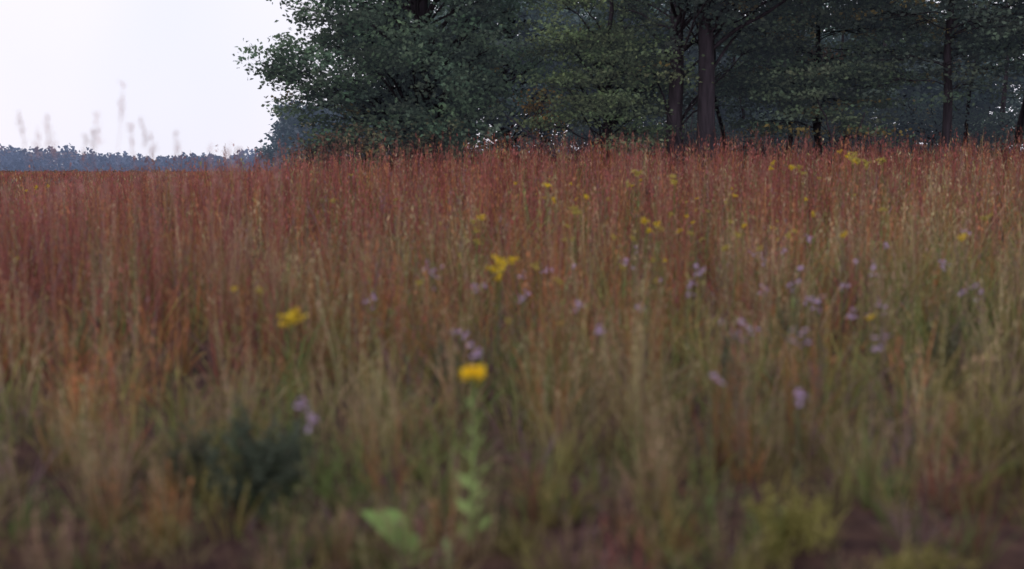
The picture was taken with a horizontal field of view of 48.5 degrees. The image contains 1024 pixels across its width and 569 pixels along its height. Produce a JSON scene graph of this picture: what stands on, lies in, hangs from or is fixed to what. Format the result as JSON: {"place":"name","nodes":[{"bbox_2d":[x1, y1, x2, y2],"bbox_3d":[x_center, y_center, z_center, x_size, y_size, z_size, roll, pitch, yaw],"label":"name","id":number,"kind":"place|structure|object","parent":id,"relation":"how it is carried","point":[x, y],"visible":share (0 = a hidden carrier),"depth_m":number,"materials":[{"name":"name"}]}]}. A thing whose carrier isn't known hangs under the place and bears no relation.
{"place":"outdoors","nodes":[
{"label":"outdoors","id":0,"kind":"place"},
{"bbox_2d":[429,320,466,413],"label":"grass","id":1,"kind":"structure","parent":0,"point":[444,362],"depth_m":7.28,"materials":[{"name":"green plant"}]},
{"bbox_2d":[0,127,1023,568],"bbox_3d":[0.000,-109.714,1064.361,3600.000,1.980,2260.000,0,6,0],"label":"ground","id":2,"kind":"structure","parent":0,"point":[862,539],"depth_m":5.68,"materials":[{"name":"brown plant"}]},
{"bbox_2d":[158,411,227,505],"bbox_3d":[-1.538,0.836,5.512,0.322,0.421,0.294,2,6,19],"label":"leafy shrub","id":3,"kind":"object","parent":2,"relation":"on","point":[196,458],"visible":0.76,"depth_m":5.51,"materials":[{"name":"green plant"}]},
{"bbox_2d":[205,395,316,531],"bbox_3d":[-1.139,0.786,5.174,0.490,0.586,0.466,0,6,0],"label":"leafy shrub","id":4,"kind":"object","parent":2,"relation":"on","point":[262,461],"visible":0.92,"depth_m":5.17,"materials":[{"name":"green plant"}]},
{"bbox_2d":[253,81,400,173],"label":"hazy trees","id":5,"kind":"object","parent":2,"relation":"on","point":[287,128],"visible":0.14,"depth_m":92.75,"materials":[{"name":"green plant"}]},
{"bbox_2d":[359,508,436,568],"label":"broadleaf plant","id":6,"kind":"object","parent":2,"relation":"on","point":[371,516],"visible":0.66,"depth_m":4.54,"materials":[{"name":"green plant"}]},
{"bbox_2d":[232,0,566,171],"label":"oak tree","id":7,"kind":"object","parent":2,"relation":"on","point":[379,44],"visible":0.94,"depth_m":34.53,"materials":[{"name":"green plant"}]},
{"bbox_2d":[436,537,450,567],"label":"broadleaf plant","id":8,"kind":"object","parent":2,"relation":"on","point":[445,545],"visible":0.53,"depth_m":4.53,"materials":[{"name":"green plant"}]},
{"bbox_2d":[456,364,492,550],"bbox_3d":[-0.155,0.720,4.658,0.138,0.796,0.165,-1,6,-12],"label":"stiff goldenrod plant","id":9,"kind":"object","parent":2,"relation":"on","point":[477,372],"visible":1,"depth_m":4.65,"materials":[{"name":"green plant"}]},
{"bbox_2d":[16,149,994,451],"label":"goldenrod flowers","id":10,"kind":"object","parent":2,"relation":"on","point":[292,315],"visible":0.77,"depth_m":9.97,"materials":[{"name":"yellow plant"}]},
{"bbox_2d":[410,0,604,160],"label":"oak tree","id":11,"kind":"object","parent":2,"relation":"on","point":[524,16],"visible":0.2,"depth_m":45.22,"materials":[{"name":"green plant"}]},
{"bbox_2d":[0,143,1020,171],"bbox_3d":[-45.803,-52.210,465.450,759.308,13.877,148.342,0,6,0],"label":"distant treeline","id":12,"kind":"object","parent":2,"relation":"on","point":[12,158],"visible":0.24,"depth_m":425.09,"materials":[{"name":"green plant"}]},
{"bbox_2d":[278,34,852,178],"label":"sumac shrubs","id":13,"kind":"object","parent":2,"relation":"on","point":[365,147],"visible":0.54,"depth_m":34.02,"materials":[{"name":"green plant"}]},
{"bbox_2d":[498,0,713,167],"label":"oak tree","id":14,"kind":"object","parent":2,"relation":"on","point":[609,104],"visible":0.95,"depth_m":34.15,"materials":[{"name":"green plant"}]},
{"bbox_2d":[293,229,982,565],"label":"purple asters","id":15,"kind":"object","parent":2,"relation":"on","point":[797,474],"visible":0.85,"depth_m":6.78,"materials":[{"name":"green plant"}]},
{"bbox_2d":[505,96,865,175],"bbox_3d":[5.275,-4.363,33.815,10.771,2.542,2.799,-1,6,-12],"label":"bare brush","id":16,"kind":"object","parent":2,"relation":"on","point":[679,141],"visible":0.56,"depth_m":33.74,"materials":[{"name":"brown plant"}]},
{"bbox_2d":[566,0,812,174],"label":"oak tree","id":17,"kind":"object","parent":2,"relation":"on","point":[677,14],"visible":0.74,"depth_m":34.14,"materials":[{"name":"green plant"}]},
{"bbox_2d":[375,0,1023,168],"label":"woodland trees","id":18,"kind":"object","parent":2,"relation":"on","point":[976,119],"visible":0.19,"depth_m":44.23,"materials":[{"name":"green plant"}]},
{"bbox_2d":[631,0,802,174],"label":"oak tree","id":19,"kind":"object","parent":2,"relation":"on","point":[706,85],"visible":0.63,"depth_m":33.48,"materials":[{"name":"brown plant"}]},
{"bbox_2d":[741,481,840,568],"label":"leafy shrub","id":20,"kind":"object","parent":2,"relation":"on","point":[795,515],"visible":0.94,"depth_m":4.57,"materials":[{"name":"green plant"}]},
{"bbox_2d":[683,0,976,162],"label":"oak tree","id":21,"kind":"object","parent":2,"relation":"on","point":[775,85],"visible":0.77,"depth_m":34.90,"materials":[{"name":"green plant"}]},
{"bbox_2d":[796,0,1023,165],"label":"oak tree","id":22,"kind":"object","parent":2,"relation":"on","point":[968,41],"visible":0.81,"depth_m":34.30,"materials":[{"name":"green plant"}]},
{"bbox_2d":[861,536,977,568],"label":"leafy shrub","id":23,"kind":"object","parent":2,"relation":"on","point":[912,564],"visible":0.95,"depth_m":4.22,"materials":[{"name":"green plant"}]},
{"bbox_2d":[934,0,1023,153],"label":"oak tree","id":24,"kind":"object","parent":2,"relation":"on","point":[1005,43],"visible":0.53,"depth_m":33.96,"materials":[{"name":"green plant"}]},
{"bbox_2d":[0,81,1023,418],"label":"tall bluestem grass","id":25,"kind":"structure","parent":0,"point":[238,165],"depth_m":15.57,"materials":[{"name":"brown plant"}]},
{"bbox_2d":[0,0,1023,164],"label":"sky","id":26,"kind":"structure","parent":0,"point":[64,60],"materials":[{"name":"white"}]},
{"bbox_2d":[714,321,746,425],"bbox_3d":[1.351,0.554,7.102,0.209,0.661,0.217,0,6,0],"label":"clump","id":27,"kind":"object","parent":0,"point":[725,359],"visible":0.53,"depth_m":7.07,"materials":[{"name":"green plant"}]},
{"bbox_2d":[767,270,802,381],"bbox_3d":[1.984,0.298,8.283,0.275,0.821,0.292,1,6,10],"label":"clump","id":28,"kind":"object","parent":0,"point":[787,319],"visible":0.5,"depth_m":8.27,"materials":[{"name":"green plant"}]},
{"bbox_2d":[927,286,968,394],"bbox_3d":[2.986,0.379,7.865,0.272,0.746,0.288,-3,6,-23],"label":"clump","id":29,"kind":"object","parent":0,"point":[945,351],"visible":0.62,"depth_m":7.87,"materials":[{"name":"green plant"}]}
]}

